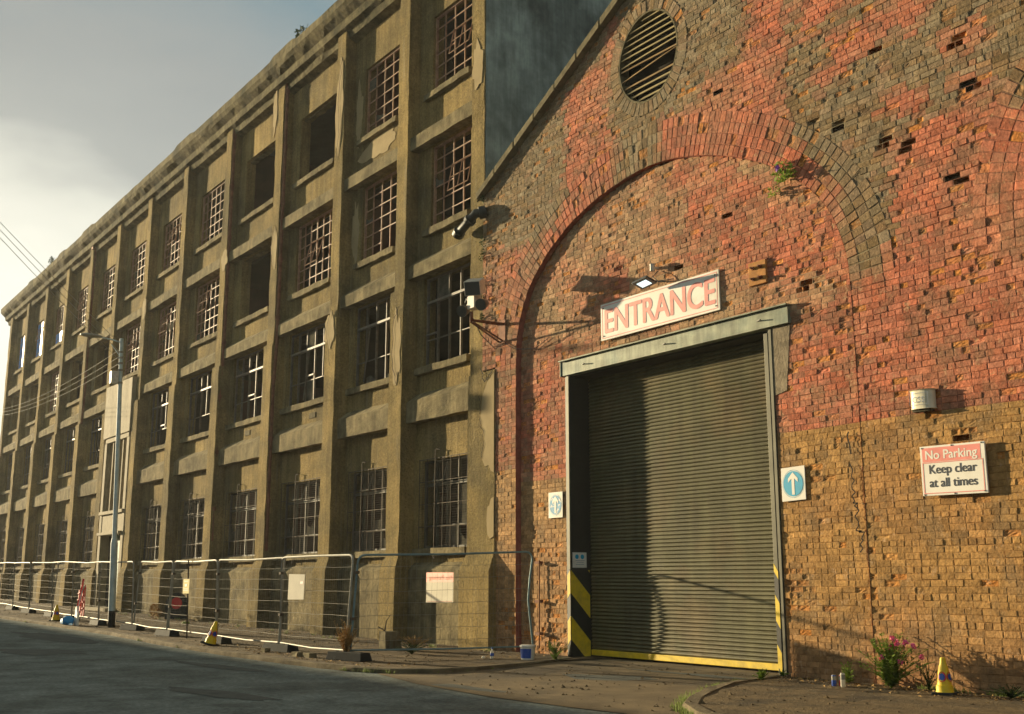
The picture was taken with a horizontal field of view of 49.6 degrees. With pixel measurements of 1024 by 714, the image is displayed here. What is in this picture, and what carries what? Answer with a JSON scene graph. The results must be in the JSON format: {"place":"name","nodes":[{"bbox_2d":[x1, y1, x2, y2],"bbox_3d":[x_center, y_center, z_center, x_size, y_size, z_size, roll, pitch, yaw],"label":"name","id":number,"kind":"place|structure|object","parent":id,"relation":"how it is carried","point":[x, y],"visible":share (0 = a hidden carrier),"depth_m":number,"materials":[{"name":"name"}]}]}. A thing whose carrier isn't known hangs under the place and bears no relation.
{"place":"outdoors","nodes":[
{"label":"outdoors","id":0,"kind":"place"},
{"bbox_2d":[0,0,336,434],"label":"sky","id":1,"kind":"structure","parent":0,"point":[95,95],"materials":[{"name":"grey"}]},
{"bbox_2d":[0,599,607,667],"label":"pavement","id":2,"kind":"structure","parent":0,"point":[454,658],"depth_m":24.91,"materials":[{"name":"concrete"}]},
{"bbox_2d":[0,562,15,604],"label":"fence","id":3,"kind":"object","parent":2,"relation":"on","point":[3,570],"visible":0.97,"depth_m":45.76,"materials":[{"name":"metal"}]},
{"bbox_2d":[20,608,35,612],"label":"rubber block","id":4,"kind":"object","parent":2,"relation":"on","point":[26,610],"depth_m":40.56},
{"bbox_2d":[12,562,30,607],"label":"fence","id":5,"kind":"object","parent":4,"relation":"on","point":[23,592],"visible":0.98,"depth_m":42.57,"materials":[{"name":"metal"}]},
{"bbox_2d":[29,562,58,611],"bbox_3d":[-16.804,8.274,39.713,0.137,1.876,3.655,8,-14,-35],"label":"fence","id":6,"kind":"object","parent":2,"relation":"on","point":[30,593],"visible":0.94,"depth_m":39.96,"materials":[{"name":"metal"}]},
{"bbox_2d":[43,612,52,616],"bbox_3d":[-15.748,8.786,37.911,0.278,0.150,0.898,9,-14,-37],"label":"rubber block","id":7,"kind":"object","parent":2,"relation":"on","point":[49,614],"depth_m":37.70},
{"bbox_2d":[51,561,74,614],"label":"fence","id":8,"kind":"object","parent":7,"relation":"on","point":[52,571],"visible":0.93,"depth_m":37.21,"materials":[{"name":"metal"}]},
{"bbox_2d":[60,615,73,624],"bbox_3d":[-12.936,7.675,32.325,0.394,0.281,0.600,8,-14,-35],"label":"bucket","id":9,"kind":"object","parent":2,"relation":"on","point":[66,620],"visible":0.97,"depth_m":32.18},
{"bbox_2d":[74,579,85,625],"bbox_3d":[-12.639,7.156,32.423,0.210,1.328,0.764,8,-14,-35],"label":"folded barrier","id":10,"kind":"object","parent":2,"relation":"on","point":[80,606],"visible":1,"depth_m":32.31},
{"bbox_2d":[71,561,101,618],"bbox_3d":[-13.121,7.230,34.166,0.135,1.870,3.253,8,-14,-35],"label":"fence","id":11,"kind":"object","parent":2,"relation":"on","point":[73,572],"visible":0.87,"depth_m":34.24,"materials":[{"name":"metal"}]},
{"bbox_2d":[89,619,106,624],"bbox_3d":[-12.122,7.764,32.485,0.278,0.150,0.898,8,-14,-35],"label":"rubber block","id":12,"kind":"object","parent":2,"relation":"on","point":[97,622],"depth_m":32.19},
{"bbox_2d":[97,561,133,623],"bbox_3d":[-11.291,6.737,31.541,0.145,1.869,3.140,8,-14,-35],"label":"fence","id":13,"kind":"object","parent":12,"relation":"on","point":[121,596],"visible":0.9,"depth_m":31.23,"materials":[{"name":"metal"}]},
{"bbox_2d":[80,333,123,627],"bbox_3d":[-11.895,3.462,31.795,1.518,8.366,0.404,5,-12,-24],"label":"street lamp","id":14,"kind":"object","parent":2,"relation":"on","point":[115,377],"visible":0.99,"depth_m":31.89,"materials":[{"name":"metal"}]},
{"bbox_2d":[0,238,116,357],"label":"overhead wire","id":15,"kind":"object","parent":14,"relation":"attached to","point":[60,301],"visible":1,"depth_m":26.97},
{"bbox_2d":[119,624,144,629],"bbox_3d":[-10.253,7.289,29.956,0.898,0.150,0.278,-10,-15,42],"label":"rubber block","id":16,"kind":"object","parent":2,"relation":"on","point":[129,627],"depth_m":29.79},
{"bbox_2d":[133,561,173,628],"bbox_3d":[-9.419,6.275,29.078,0.142,1.868,3.027,8,-14,-33],"label":"fence","id":17,"kind":"object","parent":16,"relation":"on","point":[138,585],"visible":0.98,"depth_m":29.11,"materials":[{"name":"metal"}]},
{"bbox_2d":[154,629,179,635],"bbox_3d":[-8.537,6.818,27.453,0.278,0.150,0.898,10,-15,-40],"label":"rubber block","id":18,"kind":"object","parent":2,"relation":"on","point":[163,632],"depth_m":27.21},
{"bbox_2d":[165,593,186,618],"bbox_3d":[-11.078,8.223,36.647,0.760,0.860,0.070,-1,-11,6],"label":"leaning sign","id":19,"kind":"object","parent":2,"relation":"on","point":[176,607],"visible":0.67,"depth_m":36.61,"materials":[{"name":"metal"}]},
{"bbox_2d":[167,559,217,634],"bbox_3d":[-7.595,5.765,26.407,0.142,1.859,3.539,7,-14,-33],"label":"fence","id":20,"kind":"object","parent":2,"relation":"on","point":[171,598],"visible":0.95,"depth_m":26.40,"materials":[{"name":"metal"}]},
{"bbox_2d":[200,621,218,645],"bbox_3d":[-6.413,5.920,23.805,0.308,0.500,0.308,7,-11,36],"label":"traffic cone","id":21,"kind":"object","parent":2,"relation":"on","point":[210,640],"visible":0.96,"depth_m":23.72,"materials":[{"name":"plastic"}]},
{"bbox_2d":[201,636,231,643],"bbox_3d":[-6.565,6.277,24.649,0.278,0.150,0.898,11,-15,-42],"label":"rubber block","id":22,"kind":"object","parent":2,"relation":"on","point":[222,640],"depth_m":24.35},
{"bbox_2d":[215,557,284,642],"bbox_3d":[-5.617,5.208,23.587,0.131,1.839,3.460,8,-14,-35],"label":"fence","id":23,"kind":"object","parent":2,"relation":"on","point":[235,579],"visible":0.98,"depth_m":23.68,"materials":[{"name":"metal"}]},
{"bbox_2d":[262,643,298,651],"bbox_3d":[-4.561,5.708,21.824,0.898,0.150,0.278,-11,-16,43],"label":"rubber block","id":24,"kind":"object","parent":2,"relation":"on","point":[279,647],"depth_m":21.61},
{"bbox_2d":[278,554,353,650],"bbox_3d":[-3.751,4.675,20.959,0.125,1.847,3.114,8,-14,-34],"label":"fence","id":25,"kind":"object","parent":24,"relation":"on","point":[280,614],"visible":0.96,"depth_m":20.94,"materials":[{"name":"metal"}]},
{"bbox_2d":[288,574,304,599],"bbox_3d":[-4.180,4.455,21.501,0.013,0.490,0.740,8,-14,-35],"label":"warning board","id":26,"kind":"object","parent":25,"relation":"attached to","point":[296,586],"visible":1,"depth_m":21.49,"materials":[{"name":"plastic"}]},
{"bbox_2d":[261,648,316,657],"bbox_3d":[-4.202,5.546,20.816,0.229,0.080,2.092,8,-14,-35],"label":"rubble","id":27,"kind":"object","parent":2,"relation":"on","point":[302,654],"visible":0.98,"depth_m":20.30,"materials":[{"name":"concrete"}]},
{"bbox_2d":[334,619,357,651],"bbox_3d":[-2.914,4.958,19.496,0.502,0.716,0.490,-3,-12,17],"label":"dry bush","id":28,"kind":"object","parent":2,"relation":"on","point":[346,643],"visible":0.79,"depth_m":19.47,"materials":[{"name":"plant"}]},
{"bbox_2d":[325,651,371,661],"bbox_3d":[-2.845,5.206,19.327,0.898,0.150,0.278,-9,-15,39],"label":"rubber block","id":29,"kind":"object","parent":2,"relation":"on","point":[350,656],"depth_m":19.17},
{"bbox_2d":[379,631,401,648],"bbox_3d":[-2.429,5.701,22.295,0.348,0.360,0.497,8,-14,-35],"label":"concrete block","id":30,"kind":"object","parent":2,"relation":"on","point":[388,635],"visible":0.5,"depth_m":22.21,"materials":[{"name":"concrete"}]},
{"bbox_2d":[396,642,426,653],"bbox_3d":[-1.884,5.502,20.993,0.602,0.245,0.721,8,-14,-35],"label":"dry bush","id":31,"kind":"object","parent":2,"relation":"on","point":[411,651],"visible":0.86,"depth_m":20.90,"materials":[{"name":"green plant"}]},
{"bbox_2d":[397,634,431,647],"bbox_3d":[-1.946,5.661,21.982,0.611,0.323,0.937,8,-14,-35],"label":"dry bush","id":32,"kind":"object","parent":2,"relation":"on","point":[415,642],"visible":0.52,"depth_m":21.98,"materials":[{"name":"plant"}]},
{"bbox_2d":[349,551,533,651],"bbox_3d":[-1.221,4.503,20.290,3.524,1.919,0.105,4,-12,-20],"label":"fence","id":33,"kind":"object","parent":2,"relation":"on","point":[353,617],"visible":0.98,"depth_m":20.30,"materials":[{"name":"metal"}]},
{"bbox_2d":[426,572,452,601],"bbox_3d":[-1.321,4.218,20.298,0.520,0.540,0.005,4,-12,-21],"label":"warning board","id":34,"kind":"object","parent":33,"relation":"attached to","point":[439,592],"visible":1,"depth_m":20.30,"materials":[{"name":"plastic"}]},
{"bbox_2d":[519,645,535,659],"bbox_3d":[0.277,5.208,19.566,0.292,0.250,0.292,8,-14,-35],"label":"paint bucket","id":35,"kind":"object","parent":2,"relation":"on","point":[527,652],"visible":1,"depth_m":19.46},
{"bbox_2d":[88,610,1023,703],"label":"leaf litter","id":36,"kind":"object","parent":2,"relation":"on","point":[854,685],"visible":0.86,"depth_m":15.33,"materials":[{"name":"plant"}]},
{"bbox_2d":[0,619,686,713],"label":"road","id":37,"kind":"structure","parent":0,"point":[108,674],"depth_m":15.39,"materials":[{"name":"asphalt"}]},
{"bbox_2d":[0,649,84,654],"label":"road patch","id":38,"kind":"object","parent":37,"relation":"on","point":[35,651],"visible":1,"depth_m":22.88,"materials":[{"name":"asphalt"}]},
{"bbox_2d":[10,631,98,643],"bbox_3d":[-11.576,7.023,27.809,1.086,0.066,6.347,10,-15,-41],"label":"road patch","id":39,"kind":"object","parent":37,"relation":"on","point":[55,637],"visible":1,"depth_m":27.35,"materials":[{"name":"asphalt"}]},
{"bbox_2d":[173,660,268,671],"bbox_3d":[-5.107,5.296,19.014,0.455,0.001,3.530,9,-15,-38],"label":"road patch","id":40,"kind":"object","parent":37,"relation":"on","point":[218,666],"visible":1,"depth_m":18.90,"materials":[{"name":"asphalt"}]},
{"bbox_2d":[169,686,281,700],"bbox_3d":[-3.853,4.373,14.429,0.526,0.001,2.618,11,-16,-44],"label":"road patch","id":41,"kind":"object","parent":37,"relation":"on","point":[225,694],"visible":1,"depth_m":14.39,"materials":[{"name":"asphalt"}]},
{"bbox_2d":[4,610,1017,713],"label":"gravel","id":42,"kind":"structure","parent":0,"point":[729,693],"depth_m":16.00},
{"bbox_2d":[380,658,778,713],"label":"driveway","id":43,"kind":"structure","parent":0,"point":[642,700],"depth_m":15.71,"materials":[{"name":"concrete"}]},
{"bbox_2d":[24,612,1023,713],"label":"grass","id":44,"kind":"structure","parent":43,"relation":"on","point":[681,707],"depth_m":13.79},
{"bbox_2d":[563,674,653,680],"bbox_3d":[1.162,4.760,16.503,2.128,0.015,0.767,-6,-13,26],"label":"road patch","id":45,"kind":"object","parent":43,"relation":"on","point":[601,677],"visible":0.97,"depth_m":16.39,"materials":[{"name":"asphalt"}]},
{"bbox_2d":[626,668,745,678],"bbox_3d":[2.764,4.787,16.724,0.273,0.003,3.061,8,-14,-35],"label":"road patch","id":46,"kind":"object","parent":43,"relation":"on","point":[714,676],"visible":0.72,"depth_m":16.56,"materials":[{"name":"asphalt"}]},
{"bbox_2d":[699,676,1023,713],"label":"pavement","id":47,"kind":"structure","parent":0,"point":[815,693],"depth_m":12.89,"materials":[{"name":"concrete"}]},
{"bbox_2d":[840,661,854,683],"bbox_3d":[4.547,4.265,15.024,0.225,0.310,0.267,-2,-12,10],"label":"weed","id":48,"kind":"object","parent":47,"relation":"on","point":[848,678],"visible":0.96,"depth_m":15.02,"materials":[{"name":"green plant"}]},
{"bbox_2d":[855,632,934,688],"bbox_3d":[4.919,3.910,14.289,0.839,0.718,0.868,1,-11,-4],"label":"valerian","id":49,"kind":"object","parent":47,"relation":"on","point":[890,672],"visible":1,"depth_m":14.29,"materials":[{"name":"green plant"}]},
{"bbox_2d":[909,664,936,689],"bbox_3d":[5.250,4.078,14.149,0.415,0.333,0.258,-6,-13,26],"label":"weed","id":50,"kind":"object","parent":47,"relation":"on","point":[929,684],"visible":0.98,"depth_m":14.10,"materials":[{"name":"green plant"}]},
{"bbox_2d":[931,657,958,695],"bbox_3d":[5.297,3.912,13.606,0.271,0.440,0.271,-8,-14,34],"label":"traffic cone","id":51,"kind":"object","parent":47,"relation":"on","point":[944,686],"visible":1,"depth_m":13.53,"materials":[{"name":"plastic"}]},
{"bbox_2d":[979,684,1023,697],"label":"weed","id":52,"kind":"object","parent":47,"relation":"on","point":[1011,693],"visible":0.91,"depth_m":13.14,"materials":[{"name":"green plant"}]},
{"bbox_3d":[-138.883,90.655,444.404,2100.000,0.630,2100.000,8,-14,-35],"label":"ground","id":53,"kind":"structure","parent":0,"visible":0},
{"bbox_2d":[0,615,571,672],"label":"kerb","id":54,"kind":"structure","parent":53,"relation":"on","point":[304,663],"depth_m":19.62,"materials":[{"name":"concrete"}]},
{"bbox_2d":[0,0,611,649],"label":"factory building","id":55,"kind":"structure","parent":53,"relation":"on","point":[272,266],"depth_m":32.97,"materials":[{"name":"concrete"}]},
{"bbox_2d":[0,526,5,569],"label":"window","id":56,"kind":"structure","parent":55,"relation":"in","point":[2,536],"depth_m":62.40,"materials":[{"name":"paint"}]},
{"bbox_2d":[1,453,12,494],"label":"window","id":57,"kind":"structure","parent":55,"relation":"in","point":[7,491],"depth_m":63.56,"materials":[{"name":"grey paint"}]},
{"bbox_2d":[11,523,23,569],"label":"window","id":58,"kind":"structure","parent":55,"relation":"in","point":[20,544],"depth_m":59.13,"materials":[{"name":"paint"}]},
{"bbox_2d":[13,335,24,375],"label":"window","id":59,"kind":"structure","parent":55,"relation":"in","point":[21,352],"depth_m":64.72,"materials":[{"name":"paint"}]},
{"bbox_2d":[18,445,31,489],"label":"window","id":60,"kind":"structure","parent":55,"relation":"in","point":[24,486],"depth_m":60.20,"materials":[{"name":"grey paint"}]},
{"bbox_2d":[30,321,43,363],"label":"window","id":61,"kind":"structure","parent":55,"relation":"in","point":[40,326],"depth_m":61.16,"materials":[{"name":"paint"}]},
{"bbox_2d":[33,520,44,570],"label":"window","id":62,"kind":"structure","parent":55,"relation":"in","point":[40,538],"depth_m":55.60,"materials":[{"name":"paint"}]},
{"bbox_2d":[37,436,51,484],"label":"window","id":63,"kind":"structure","parent":55,"relation":"in","point":[46,465],"depth_m":56.69,"materials":[{"name":"grey paint"}]},
{"bbox_2d":[44,371,58,418],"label":"window","id":64,"kind":"structure","parent":55,"relation":"in","point":[53,412],"depth_m":57.10,"materials":[{"name":"paint"}]},
{"bbox_2d":[49,304,64,350],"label":"window","id":65,"kind":"structure","parent":55,"relation":"in","point":[58,338],"depth_m":57.74,"materials":[{"name":"paint"}]},
{"bbox_2d":[51,516,67,569],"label":"window","id":66,"kind":"structure","parent":55,"relation":"in","point":[65,524],"depth_m":52.15,"materials":[{"name":"paint"}]},
{"bbox_2d":[58,426,75,478],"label":"window","id":67,"kind":"structure","parent":55,"relation":"in","point":[68,473],"depth_m":53.14,"materials":[{"name":"grey paint"}]},
{"bbox_2d":[71,287,87,336],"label":"window","id":68,"kind":"structure","parent":55,"relation":"in","point":[82,328],"depth_m":54.18,"materials":[{"name":"paint"}]},
{"bbox_2d":[76,511,94,568],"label":"window","id":69,"kind":"structure","parent":55,"relation":"in","point":[91,519],"depth_m":48.62,"materials":[{"name":"paint"}]},
{"bbox_2d":[83,416,101,471],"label":"window","id":70,"kind":"structure","parent":55,"relation":"in","point":[93,466],"depth_m":49.65,"materials":[{"name":"grey paint"}]},
{"bbox_2d":[90,341,109,396],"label":"window","id":71,"kind":"structure","parent":55,"relation":"in","point":[97,391],"depth_m":49.78,"materials":[{"name":"concrete"}]},
{"bbox_2d":[96,266,114,320],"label":"window","id":72,"kind":"structure","parent":55,"relation":"in","point":[106,312],"depth_m":50.76,"materials":[{"name":"paint"}]},
{"bbox_2d":[122,322,140,380],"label":"window","id":73,"kind":"structure","parent":55,"relation":"in","point":[135,373],"depth_m":46.45,"materials":[{"name":"paint"}]},
{"bbox_2d":[123,241,146,301],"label":"window","id":74,"kind":"structure","parent":55,"relation":"in","point":[132,294],"depth_m":47.26,"materials":[{"name":"paint"}]},
{"bbox_2d":[136,500,160,566],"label":"window","id":75,"kind":"structure","parent":55,"relation":"in","point":[152,521],"depth_m":41.71,"materials":[{"name":"paint"}]},
{"bbox_2d":[143,388,168,453],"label":"window","id":76,"kind":"structure","parent":55,"relation":"in","point":[160,447],"depth_m":42.60,"materials":[{"name":"grey paint"}]},
{"bbox_2d":[150,301,175,367],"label":"window","id":77,"kind":"structure","parent":55,"relation":"in","point":[169,326],"depth_m":43.02,"materials":[{"name":"paint"}]},
{"bbox_2d":[156,214,181,280],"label":"window","id":78,"kind":"structure","parent":55,"relation":"in","point":[169,270],"depth_m":43.71,"materials":[{"name":"paint"}]},
{"bbox_2d":[173,493,204,565],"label":"window","id":79,"kind":"structure","parent":55,"relation":"in","point":[188,516],"depth_m":38.39,"materials":[{"name":"paint"}]},
{"bbox_2d":[180,370,211,443],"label":"window","id":80,"kind":"structure","parent":55,"relation":"in","point":[201,434],"depth_m":39.15,"materials":[{"name":"grey paint"}]},
{"bbox_2d":[188,275,219,349],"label":"window","id":81,"kind":"structure","parent":55,"relation":"in","point":[199,341],"depth_m":39.62,"materials":[{"name":"paint"}]},
{"bbox_2d":[193,181,224,255],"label":"window","id":82,"kind":"structure","parent":55,"relation":"in","point":[215,239],"depth_m":40.29,"materials":[{"name":"paint"}]},
{"bbox_2d":[219,484,256,562],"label":"window","id":83,"kind":"structure","parent":55,"relation":"in","point":[233,536],"depth_m":34.67,"materials":[{"name":"paint"}]},
{"bbox_2d":[225,348,263,430],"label":"window","id":84,"kind":"structure","parent":55,"relation":"in","point":[255,419],"depth_m":35.64,"materials":[{"name":"grey paint"}]},
{"bbox_2d":[233,246,270,327],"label":"window","id":85,"kind":"structure","parent":55,"relation":"in","point":[264,311],"depth_m":35.95,"materials":[{"name":"concrete"}]},
{"bbox_2d":[238,144,274,225],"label":"window","id":86,"kind":"structure","parent":55,"relation":"in","point":[269,203],"depth_m":36.71,"materials":[{"name":"concrete"}]},
{"bbox_2d":[274,473,320,562],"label":"window","id":87,"kind":"structure","parent":55,"relation":"in","point":[300,540],"depth_m":31.18,"materials":[{"name":"paint"}]},
{"bbox_2d":[279,323,324,414],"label":"window","id":88,"kind":"structure","parent":55,"relation":"in","point":[312,334],"depth_m":32.02,"materials":[{"name":"grey paint"}]},
{"bbox_2d":[287,208,332,301],"bbox_3d":[-5.851,-2.995,32.532,0.274,2.311,2.760,8,-14,-35],"label":"window","id":89,"kind":"structure","parent":55,"relation":"in","point":[315,286],"depth_m":32.58,"materials":[{"name":"paint"}]},
{"bbox_2d":[292,97,336,189],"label":"window","id":90,"kind":"structure","parent":55,"relation":"in","point":[328,164],"depth_m":33.22,"materials":[{"name":"concrete"}]},
{"bbox_2d":[340,461,386,558],"bbox_3d":[-3.633,3.871,27.978,0.268,2.511,2.360,8,-14,-35],"label":"window","id":91,"kind":"structure","parent":55,"relation":"in","point":[363,540],"depth_m":28.01,"materials":[{"name":"paint"}]},
{"bbox_2d":[345,295,390,395],"bbox_3d":[-3.644,-0.303,28.835,0.267,2.367,2.400,8,-14,-35],"label":"window","id":92,"kind":"structure","parent":55,"relation":"in","point":[371,383],"depth_m":28.91,"materials":[{"name":"grey paint"}]},
{"bbox_2d":[352,170,396,269],"bbox_3d":[-3.576,-3.625,29.402,0.271,2.310,2.160,8,-14,-35],"label":"window","id":93,"kind":"structure","parent":55,"relation":"in","point":[386,252],"depth_m":29.50,"materials":[{"name":"paint"}]},
{"bbox_2d":[356,47,399,147],"bbox_3d":[-3.577,-7.069,30.095,0.274,2.244,2.160,8,-14,-35],"label":"window","id":94,"kind":"structure","parent":55,"relation":"in","point":[372,83],"depth_m":30.18,"materials":[{"name":"paint"}]},
{"bbox_2d":[412,448,467,558],"bbox_3d":[-1.576,3.301,25.147,0.268,2.511,2.250,8,-14,-35],"label":"window","id":95,"kind":"structure","parent":55,"relation":"in","point":[456,542],"depth_m":25.04,"materials":[{"name":"paint"}]},
{"bbox_2d":[414,262,469,375],"bbox_3d":[-1.587,-0.873,26.004,0.267,2.367,2.290,8,-14,-35],"label":"window","id":96,"kind":"structure","parent":55,"relation":"in","point":[445,279],"depth_m":26.16,"materials":[{"name":"grey paint"}]},
{"bbox_2d":[422,126,470,237],"bbox_3d":[-1.520,-4.193,26.571,0.272,2.314,2.050,8,-14,-35],"label":"window","id":97,"kind":"structure","parent":55,"relation":"in","point":[457,218],"depth_m":26.58,"materials":[{"name":"paint"}]},
{"bbox_2d":[423,0,472,101],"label":"window","id":98,"kind":"structure","parent":55,"relation":"in","point":[465,72],"depth_m":27.28,"materials":[{"name":"paint"}]},
{"bbox_2d":[682,675,790,713],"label":"kerb","id":99,"kind":"structure","parent":53,"relation":"on","point":[695,706],"depth_m":13.38,"materials":[{"name":"concrete"}]},
{"bbox_2d":[476,0,1023,696],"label":"brick warehouse","id":100,"kind":"structure","parent":53,"relation":"on","point":[882,232],"depth_m":17.48,"materials":[{"name":"brick"}]},
{"bbox_2d":[478,195,486,319],"bbox_3d":[-0.644,-2.152,24.143,0.172,2.916,0.268,8,-14,-35],"label":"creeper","id":101,"kind":"object","parent":100,"relation":"attached to","point":[482,199],"visible":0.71,"depth_m":24.15,"materials":[{"name":"plant"}]},
{"bbox_2d":[457,278,549,348],"bbox_3d":[-0.277,-0.924,22.558,1.200,1.569,1.854,8,-14,-35],"label":"cctv rig","id":102,"kind":"object","parent":100,"relation":"attached to","point":[474,289],"visible":1,"depth_m":22.85,"materials":[{"name":"metal"}]},
{"bbox_2d":[535,560,542,647],"bbox_3d":[0.518,4.731,21.252,0.100,1.650,0.140,8,-14,-35],"label":"wall conduit","id":103,"kind":"object","parent":100,"relation":"attached to","point":[539,601],"depth_m":21.23,"materials":[{"name":"metal"}]},
{"bbox_2d":[549,491,562,517],"bbox_3d":[0.835,2.834,21.251,0.018,0.490,0.440,8,-14,-35],"label":"arrow sign","id":104,"kind":"object","parent":100,"relation":"attached to","point":[555,504],"visible":1,"depth_m":21.23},
{"bbox_2d":[572,552,586,567],"bbox_3d":[1.259,3.783,20.671,0.330,0.280,0.010,8,-14,-35],"label":"safety notice","id":105,"kind":"object","parent":100,"relation":"attached to","point":[579,559],"visible":1,"depth_m":20.67,"materials":[{"name":"grey"}]},
{"bbox_2d":[632,263,673,289],"bbox_3d":[2.468,-1.454,19.379,0.469,0.442,0.623,8,-14,-35],"label":"floodlight","id":106,"kind":"object","parent":100,"relation":"attached to","point":[644,282],"visible":1,"depth_m":19.39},
{"bbox_2d":[601,269,720,340],"bbox_3d":[2.540,-0.871,19.465,0.041,0.690,3.020,8,-14,-35],"label":"entrance sign","id":107,"kind":"object","parent":100,"relation":"attached to","point":[694,296],"visible":1,"depth_m":19.33,"materials":[{"name":"metal"}]},
{"bbox_2d":[748,259,767,286],"bbox_3d":[3.875,-1.336,17.586,0.130,0.380,0.360,8,-14,-35],"label":"air vent","id":108,"kind":"object","parent":100,"relation":"attached to","point":[758,273],"visible":1,"depth_m":17.57,"materials":[{"name":"ceramic"}]},
{"bbox_2d":[767,160,796,197],"bbox_3d":[4.183,-2.812,17.267,0.292,0.537,0.619,8,-14,-35],"label":"wall weed","id":109,"kind":"object","parent":100,"relation":"attached to","point":[784,174],"depth_m":17.26,"materials":[{"name":"green plant"}]},
{"bbox_2d":[781,465,805,501],"bbox_3d":[4.191,1.887,16.522,0.018,0.513,0.450,8,-14,-35],"label":"arrow sign","id":110,"kind":"object","parent":100,"relation":"attached to","point":[793,480],"visible":1,"depth_m":16.51,"materials":[{"name":"metal"}]},
{"bbox_2d":[909,388,936,412],"bbox_3d":[5.467,0.584,14.787,0.176,0.290,0.376,8,-14,-35],"label":"wall lamp","id":111,"kind":"object","parent":100,"relation":"attached to","point":[923,400],"visible":1,"depth_m":14.70,"materials":[{"name":"beige plastic"}]},
{"bbox_2d":[920,441,988,495],"bbox_3d":[5.692,1.446,14.307,0.033,0.661,0.930,8,-14,-35],"label":"no parking sign","id":112,"kind":"object","parent":100,"relation":"attached to","point":[953,469],"visible":1,"depth_m":14.28,"materials":[{"name":"metal"}]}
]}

